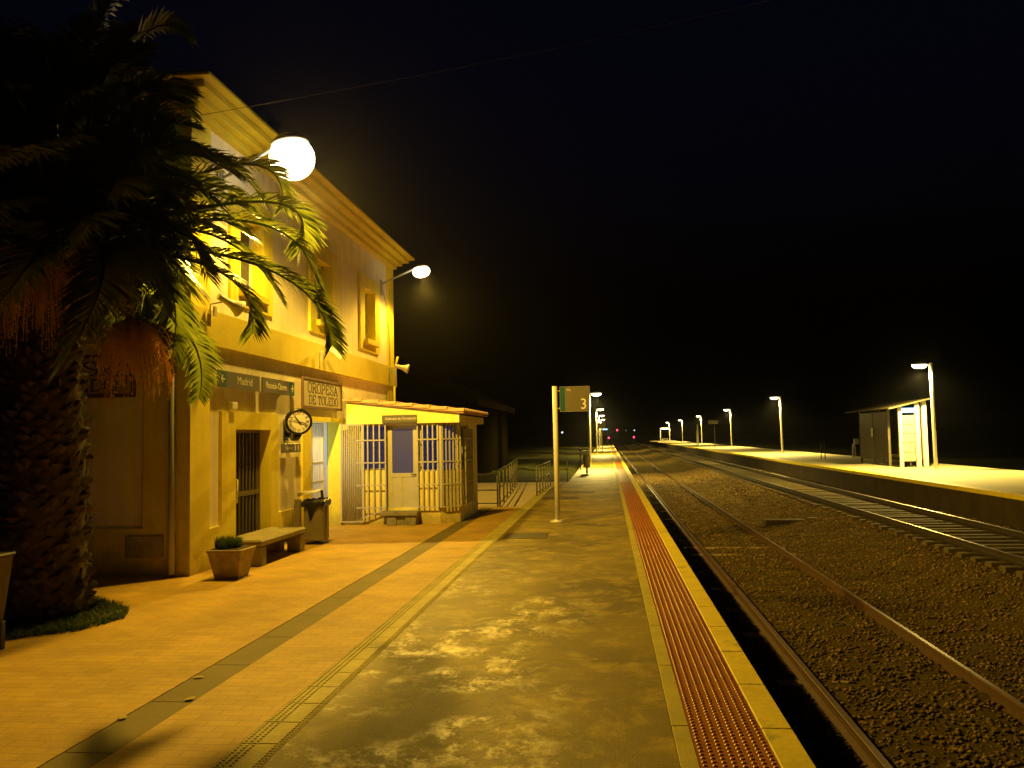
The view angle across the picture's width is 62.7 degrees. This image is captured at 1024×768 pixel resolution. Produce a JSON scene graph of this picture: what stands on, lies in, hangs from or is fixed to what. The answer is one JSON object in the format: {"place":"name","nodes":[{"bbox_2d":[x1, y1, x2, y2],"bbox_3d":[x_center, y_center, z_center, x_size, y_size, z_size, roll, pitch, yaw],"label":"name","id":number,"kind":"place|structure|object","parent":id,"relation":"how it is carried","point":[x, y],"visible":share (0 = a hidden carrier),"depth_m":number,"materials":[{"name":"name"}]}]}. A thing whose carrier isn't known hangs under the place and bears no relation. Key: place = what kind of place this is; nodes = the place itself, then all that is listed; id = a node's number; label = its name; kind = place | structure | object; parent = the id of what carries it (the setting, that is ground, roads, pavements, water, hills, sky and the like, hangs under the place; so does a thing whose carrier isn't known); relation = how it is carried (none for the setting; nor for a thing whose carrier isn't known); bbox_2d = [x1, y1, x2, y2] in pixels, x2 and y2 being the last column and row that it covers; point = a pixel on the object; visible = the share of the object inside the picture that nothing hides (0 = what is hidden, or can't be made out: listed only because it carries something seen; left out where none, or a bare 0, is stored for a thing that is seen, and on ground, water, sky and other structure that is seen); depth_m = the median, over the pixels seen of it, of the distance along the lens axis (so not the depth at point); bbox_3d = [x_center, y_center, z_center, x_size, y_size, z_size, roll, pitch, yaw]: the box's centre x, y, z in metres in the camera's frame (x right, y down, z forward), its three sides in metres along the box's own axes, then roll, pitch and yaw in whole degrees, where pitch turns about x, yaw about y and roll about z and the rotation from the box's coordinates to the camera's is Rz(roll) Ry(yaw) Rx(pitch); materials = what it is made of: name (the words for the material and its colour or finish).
{"place":"outdoors","nodes":[
{"label":"outdoors","id":0,"kind":"place"},
{"bbox_2d":[0,507,519,767],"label":"paving","id":1,"kind":"structure","parent":0,"point":[61,693],"depth_m":7.82,"materials":[{"name":"ceramic"}]},
{"bbox_2d":[0,552,15,649],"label":"litter bin","id":2,"kind":"object","parent":1,"relation":"on","point":[6,559],"visible":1,"depth_m":7.90,"materials":[{"name":"metal"}]},
{"bbox_2d":[5,594,129,640],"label":"grass","id":3,"kind":"structure","parent":1,"relation":"on","point":[107,610],"depth_m":8.79,"materials":[{"name":"green plant"}]},
{"bbox_2d":[0,0,348,625],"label":"palm tree","id":4,"kind":"object","parent":1,"relation":"on","point":[95,155],"visible":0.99,"depth_m":9.11,"materials":[{"name":"green plant"}]},
{"bbox_2d":[0,70,414,576],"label":"station building","id":5,"kind":"structure","parent":1,"relation":"on","point":[178,484],"depth_m":14.10,"materials":[{"name":"yellow paint"}]},
{"bbox_2d":[81,355,135,397],"bbox_3d":[-6.725,-0.094,12.387,2.470,0.630,0.045,-1,-4,6],"label":"name board","id":6,"kind":"object","parent":5,"relation":"attached to","point":[91,390],"visible":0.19,"depth_m":12.29,"materials":[{"name":"tile"}]},
{"bbox_2d":[209,293,245,325],"bbox_3d":[-4.298,-1.116,12.718,0.484,0.477,0.275,2,-4,-37],"label":"loudspeaker","id":7,"kind":"object","parent":5,"relation":"attached to","point":[236,307],"visible":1,"depth_m":12.68,"materials":[{"name":"white paint"}]},
{"bbox_2d":[217,370,259,391],"bbox_3d":[-4.455,-0.043,13.612,0.127,0.263,1.540,-1,-4,6],"label":"direction sign","id":8,"kind":"object","parent":5,"relation":"attached to","point":[235,380],"visible":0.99,"depth_m":13.53,"materials":[{"name":"grey"}]},
{"bbox_2d":[236,430,259,535],"bbox_3d":[-4.568,1.829,14.233,0.276,2.100,1.430,-1,-4,6],"label":"door","id":9,"kind":"structure","parent":5,"relation":"in","point":[247,441],"depth_m":14.54,"materials":[{"name":"black metal"}]},
{"bbox_2d":[239,222,269,305],"bbox_3d":[-4.532,-2.126,14.387,0.360,1.430,1.090,-1,-4,6],"label":"window","id":10,"kind":"structure","parent":5,"relation":"in","point":[246,274],"depth_m":14.70,"materials":[{"name":"white paint"}]},
{"bbox_2d":[219,132,314,191],"bbox_3d":[-3.869,-3.479,13.501,1.413,1.055,0.719,-1,-4,6],"label":"wall lamp","id":11,"kind":"object","parent":5,"relation":"attached to","point":[294,151],"visible":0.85,"depth_m":13.22,"materials":[{"name":"glass"}]},
{"bbox_2d":[261,377,293,395],"bbox_3d":[-4.271,0.055,15.234,0.127,0.263,1.470,-1,-4,6],"label":"direction sign","id":12,"kind":"object","parent":5,"relation":"attached to","point":[275,386],"visible":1,"depth_m":15.13,"materials":[{"name":"grey"}]},
{"bbox_2d":[281,443,300,452],"bbox_3d":[-4.192,1.204,15.776,0.154,0.165,0.860,-1,-4,6],"label":"toilet sign","id":13,"kind":"object","parent":5,"relation":"attached to","point":[289,448],"visible":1,"depth_m":15.67,"materials":[{"name":"beige metal"}]},
{"bbox_2d":[283,408,311,440],"bbox_3d":[-3.957,0.753,15.349,0.470,0.578,1.078,0,-4,-21],"label":"wall clock","id":14,"kind":"object","parent":5,"relation":"attached to","point":[297,423],"depth_m":14.88,"materials":[{"name":"black metal"}]},
{"bbox_2d":[301,376,341,410],"bbox_3d":[-3.993,0.224,17.748,0.045,0.630,2.470,-1,-4,6],"label":"name board","id":15,"kind":"object","parent":5,"relation":"attached to","point":[317,393],"visible":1,"depth_m":17.57,"materials":[{"name":"tile"}]},
{"bbox_2d":[316,265,327,328],"bbox_3d":[-4.114,-1.903,18.082,0.360,1.430,1.080,-1,-4,6],"label":"window","id":16,"kind":"structure","parent":5,"relation":"in","point":[318,321],"depth_m":18.34,"materials":[{"name":"yellow glass"}]},
{"bbox_2d":[319,347,345,361],"bbox_3d":[-3.725,-0.572,17.459,0.531,0.482,0.278,0,-4,-23],"label":"loudspeaker","id":17,"kind":"object","parent":5,"relation":"attached to","point":[335,353],"visible":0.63,"depth_m":17.45,"materials":[{"name":"white paint"}]},
{"bbox_2d":[365,293,379,347],"bbox_3d":[-3.721,-1.693,21.563,0.360,1.430,1.080,-1,-4,6],"label":"window","id":18,"kind":"structure","parent":5,"relation":"in","point":[368,341],"depth_m":21.97,"materials":[{"name":"white paint"}]},
{"bbox_2d":[389,364,409,374],"bbox_3d":[-3.095,-0.327,23.073,0.585,0.449,0.274,-1,-4,6],"label":"loudspeaker","id":19,"kind":"object","parent":5,"relation":"attached to","point":[404,368],"visible":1,"depth_m":23.00,"materials":[{"name":"white paint"}]},
{"bbox_2d":[380,264,429,295],"bbox_3d":[-2.886,-2.811,22.831,1.323,0.848,0.476,-1,-4,0],"label":"wall lamp","id":20,"kind":"object","parent":5,"relation":"attached to","point":[421,271],"visible":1,"depth_m":22.68,"materials":[{"name":"glass"}]},
{"bbox_2d":[193,0,767,116],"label":"overhead cable","id":21,"kind":"object","parent":5,"relation":"attached to","point":[475,64],"visible":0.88,"depth_m":12.62,"materials":[{"name":"metal"}]},
{"bbox_2d":[206,535,255,578],"bbox_3d":[-3.971,2.424,11.854,0.541,0.594,0.516,-1,-4,6],"label":"planter","id":22,"kind":"object","parent":1,"relation":"on","point":[230,557],"visible":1,"depth_m":11.66,"materials":[{"name":"ceramic"}]},
{"bbox_2d":[39,508,492,767],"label":"drain channel","id":23,"kind":"object","parent":1,"relation":"on","point":[95,749],"visible":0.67,"depth_m":6.86,"materials":[{"name":"grey concrete"}]},
{"bbox_2d":[234,527,305,566],"bbox_3d":[-4.027,2.638,13.715,0.685,0.400,1.900,-1,-4,6],"label":"bench","id":24,"kind":"object","parent":1,"relation":"on","point":[268,539],"visible":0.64,"depth_m":13.81,"materials":[{"name":"stone"}]},
{"bbox_2d":[294,489,331,544],"bbox_3d":[-3.647,2.436,15.377,0.483,0.995,0.738,-1,-4,6],"label":"litter bin","id":25,"kind":"object","parent":1,"relation":"on","point":[316,518],"visible":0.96,"depth_m":15.31,"materials":[{"name":"metal"}]},
{"bbox_2d":[380,510,420,525],"bbox_3d":[-2.465,2.961,18.555,0.840,0.300,0.370,-1,-4,6],"label":"concrete step","id":26,"kind":"object","parent":1,"relation":"on","point":[404,517],"visible":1,"depth_m":18.42,"materials":[{"name":"grey concrete"}]},
{"bbox_2d":[342,398,487,523],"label":"signal office","id":27,"kind":"structure","parent":1,"relation":"on","point":[425,464],"depth_m":18.84,"materials":[{"name":"yellow paint"}]},
{"bbox_2d":[355,424,386,520],"bbox_3d":[-3.136,1.992,18.852,0.698,2.155,0.266,-1,-4,6],"label":"window","id":28,"kind":"structure","parent":27,"relation":"in","point":[374,440],"depth_m":18.92,"materials":[{"name":"grey paint"}]},
{"bbox_2d":[382,415,416,422],"bbox_3d":[-2.507,0.774,18.681,0.782,0.170,0.060,-1,-4,6],"label":"office sign","id":29,"kind":"object","parent":27,"relation":"attached to","point":[398,418],"visible":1,"depth_m":18.66,"materials":[{"name":"beige"}]},
{"bbox_2d":[387,425,416,507],"bbox_3d":[-2.452,1.850,18.837,0.700,1.830,0.100,-1,-4,6],"label":"door","id":30,"kind":"structure","parent":27,"relation":"in","point":[401,440],"depth_m":18.86,"materials":[{"name":"grey paint"}]},
{"bbox_2d":[416,423,438,507],"bbox_3d":[-1.860,1.816,18.744,0.488,1.865,0.216,-1,-4,6],"label":"window","id":31,"kind":"structure","parent":27,"relation":"in","point":[429,447],"depth_m":18.70,"materials":[{"name":"grey paint"}]},
{"bbox_2d":[441,423,461,506],"bbox_3d":[-1.399,1.816,18.895,0.512,1.865,0.196,2,-5,-39],"label":"window","id":32,"kind":"structure","parent":27,"relation":"in","point":[450,460],"depth_m":18.90,"materials":[{"name":"grey paint"}]},
{"bbox_2d":[461,425,473,504],"bbox_3d":[-1.099,1.879,19.796,0.206,1.840,1.218,-1,-4,6],"label":"window","id":33,"kind":"structure","parent":27,"relation":"in","point":[467,458],"depth_m":19.79,"materials":[{"name":"grey paint"}]},
{"bbox_2d":[261,444,679,767],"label":"platform","id":34,"kind":"structure","parent":0,"point":[500,652],"depth_m":6.79,"materials":[{"name":"concrete"}]},
{"bbox_2d":[211,482,553,767],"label":"tactile kerb","id":35,"kind":"structure","parent":34,"relation":"on","point":[266,741],"depth_m":6.83,"materials":[{"name":"grey tile"}]},
{"bbox_2d":[536,461,550,495],"bbox_3d":[1.119,3.254,29.418,0.045,0.952,5.445,-2,-4,7],"label":"railing","id":36,"kind":"object","parent":35,"relation":"on","point":[547,485],"visible":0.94,"depth_m":28.87,"materials":[{"name":"metal"}]},
{"bbox_2d":[502,533,548,538],"bbox_3d":[0.267,2.907,16.026,0.830,0.026,0.900,-1,-4,6],"label":"cover plate","id":37,"kind":"object","parent":34,"relation":"on","point":[525,535],"visible":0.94,"depth_m":15.96,"materials":[{"name":"grey metal"}]},
{"bbox_2d":[542,497,578,498],"bbox_3d":[1.472,3.478,25.534,1.090,0.026,0.800,-1,-4,6],"label":"cover plate","id":38,"kind":"object","parent":34,"relation":"on","point":[560,497],"visible":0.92,"depth_m":25.54,"materials":[{"name":"grey metal"}]},
{"bbox_2d":[550,386,589,522],"bbox_3d":[1.280,1.540,18.615,0.942,3.000,0.340,-1,-4,6],"label":"track sign","id":39,"kind":"object","parent":34,"relation":"on","point":[574,398],"visible":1,"depth_m":18.65,"materials":[{"name":"metal"}]},
{"bbox_2d":[562,491,594,492],"bbox_3d":[2.216,3.625,28.113,1.090,0.026,0.900,-1,-4,6],"label":"cover plate","id":40,"kind":"object","parent":34,"relation":"on","point":[578,491],"visible":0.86,"depth_m":28.08,"materials":[{"name":"grey metal"}]},
{"bbox_2d":[583,450,589,472],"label":"litter bin","id":41,"kind":"object","parent":34,"relation":"on","point":[586,461],"visible":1,"depth_m":41.47,"materials":[{"name":"grey metal"}]},
{"bbox_2d":[588,392,600,465],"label":"lamp post","id":42,"kind":"object","parent":34,"relation":"on","point":[589,418],"visible":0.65,"depth_m":51.45,"materials":[{"name":"beige metal"}]},
{"bbox_2d":[595,408,603,453],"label":"lamp post","id":43,"kind":"object","parent":34,"relation":"on","point":[599,409],"visible":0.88,"depth_m":83.02,"materials":[{"name":"beige metal"}]},
{"bbox_2d":[598,415,603,448],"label":"lamp post","id":44,"kind":"object","parent":34,"relation":"on","point":[598,430],"visible":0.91,"depth_m":110.17,"materials":[{"name":"beige metal"}]},
{"bbox_2d":[599,423,604,449],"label":"information board","id":45,"kind":"object","parent":34,"relation":"on","point":[601,426],"visible":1,"depth_m":105.17,"materials":[{"name":"metal"}]},
{"bbox_2d":[0,0,1023,437],"label":"sky","id":46,"kind":"structure","parent":0,"point":[808,204],"materials":[{"name":"black"}]},
{"bbox_2d":[477,482,549,507],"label":"path","id":47,"kind":"structure","parent":0,"point":[521,494],"depth_m":27.83,"materials":[{"name":"grey concrete"}]},
{"bbox_2d":[477,474,498,506],"bbox_3d":[-1.234,2.916,22.975,1.762,0.912,0.046,-2,-4,11],"label":"railing","id":48,"kind":"object","parent":47,"relation":"on","point":[497,503],"visible":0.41,"depth_m":22.82,"materials":[{"name":"metal"}]},
{"bbox_2d":[499,457,567,506],"bbox_3d":[0.577,3.186,28.727,2.104,1.022,12.044,-1,-4,6],"label":"railing","id":49,"kind":"object","parent":47,"relation":"on","point":[512,472],"visible":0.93,"depth_m":29.67,"materials":[{"name":"metal"}]},
{"bbox_2d":[602,428,607,443],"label":"shelter","id":50,"kind":"object","parent":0,"point":[602,433],"visible":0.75,"depth_m":163.66,"materials":[{"name":"grey paint"}]},
{"bbox_2d":[477,429,1023,482],"bbox_3d":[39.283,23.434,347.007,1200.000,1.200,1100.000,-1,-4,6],"label":"ground","id":51,"kind":"structure","parent":0,"point":[999,448],"depth_m":120.28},
{"bbox_2d":[394,357,514,476],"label":"warehouse","id":52,"kind":"structure","parent":51,"relation":"on","point":[416,384],"depth_m":43.48,"materials":[{"name":"tile"}]},
{"bbox_2d":[650,442,1023,528],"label":"opposite platform wall","id":53,"kind":"structure","parent":51,"relation":"on","point":[1003,511],"depth_m":30.00,"materials":[{"name":"grey concrete"}]},
{"bbox_2d":[650,441,1023,500],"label":"opposite edge line","id":54,"kind":"object","parent":53,"relation":"on","point":[994,492],"visible":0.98,"depth_m":30.09,"materials":[{"name":"yellow paint"}]},
{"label":"platform base","id":55,"kind":"structure","parent":51,"relation":"on","visible":0},
{"bbox_2d":[609,444,699,767],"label":"edge slab","id":56,"kind":"structure","parent":55,"relation":"on","point":[686,751],"depth_m":6.74,"materials":[{"name":"beige concrete"}]},
{"bbox_2d":[610,444,780,767],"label":"tactile paving","id":57,"kind":"structure","parent":55,"relation":"on","point":[725,729],"depth_m":6.72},
{"bbox_2d":[612,444,815,767],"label":"edge line","id":58,"kind":"object","parent":55,"relation":"on","point":[786,746],"visible":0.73,"depth_m":6.68,"materials":[{"name":"yellow paint"}]},
{"bbox_2d":[609,438,1023,767],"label":"ballast bed","id":59,"kind":"object","parent":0,"point":[662,461],"visible":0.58,"depth_m":12.58,"materials":[{"name":"brown gravel"}]},
{"bbox_2d":[763,517,817,525],"bbox_3d":[8.678,4.201,25.634,1.850,0.280,0.700,-1,-4,6],"label":"cable trough","id":60,"kind":"object","parent":59,"relation":"on","point":[769,522],"visible":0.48,"depth_m":25.65,"materials":[{"name":"grey concrete"}]},
{"bbox_2d":[612,441,1023,767],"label":"railway track","id":61,"kind":"structure","parent":59,"relation":"on","point":[865,749],"depth_m":10.86,"materials":[{"name":"metal"}]},
{"bbox_2d":[622,439,1023,578],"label":"railway track","id":62,"kind":"structure","parent":59,"relation":"on","point":[1001,548],"depth_m":22.76,"materials":[{"name":"metal"}]},
{"bbox_2d":[655,440,1023,492],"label":"opposite platform","id":63,"kind":"structure","parent":0,"point":[1000,479],"depth_m":37.11,"materials":[{"name":"concrete"}]},
{"bbox_2d":[696,424,698,443],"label":"totem sign","id":64,"kind":"object","parent":63,"relation":"on","point":[697,437],"visible":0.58,"depth_m":129.34,"materials":[{"name":"grey metal"}]},
{"bbox_2d":[696,415,702,443],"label":"lamp post","id":65,"kind":"object","parent":63,"relation":"on","point":[701,426],"visible":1,"depth_m":133.24,"materials":[{"name":"beige metal"}]},
{"bbox_2d":[708,420,717,434],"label":"name sign","id":66,"kind":"object","parent":63,"relation":"on","point":[714,422],"visible":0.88,"depth_m":107.64,"materials":[{"name":"metal"}]},
{"bbox_2d":[724,409,731,446],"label":"lamp post","id":67,"kind":"object","parent":63,"relation":"on","point":[730,424],"visible":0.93,"depth_m":99.28,"materials":[{"name":"beige metal"}]},
{"bbox_2d":[770,396,783,453],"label":"lamp post","id":68,"kind":"object","parent":63,"relation":"on","point":[775,397],"visible":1,"depth_m":66.33,"materials":[{"name":"beige metal"}]},
{"bbox_2d":[820,441,825,458],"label":"barrier frame","id":69,"kind":"object","parent":63,"relation":"on","point":[822,447],"visible":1,"depth_m":52.01,"materials":[{"name":"metal"}]},
{"bbox_2d":[852,438,858,456],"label":"help point","id":70,"kind":"structure","parent":63,"relation":"on","point":[856,440],"depth_m":53.68,"materials":[{"name":"grey paint"}]},
{"bbox_2d":[845,398,929,466],"bbox_3d":[18.401,2.419,41.403,1.830,3.130,7.050,-1,-4,6],"label":"shelter","id":71,"kind":"object","parent":63,"relation":"on","point":[886,436],"visible":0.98,"depth_m":39.86,"materials":[{"name":"white paint"}]},
{"bbox_2d":[911,362,937,469],"bbox_3d":[17.346,1.344,35.261,0.930,4.550,0.370,-1,-4,6],"label":"lamp post","id":72,"kind":"object","parent":63,"relation":"on","point":[917,365],"visible":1,"depth_m":35.20,"materials":[{"name":"beige metal"}]}
]}

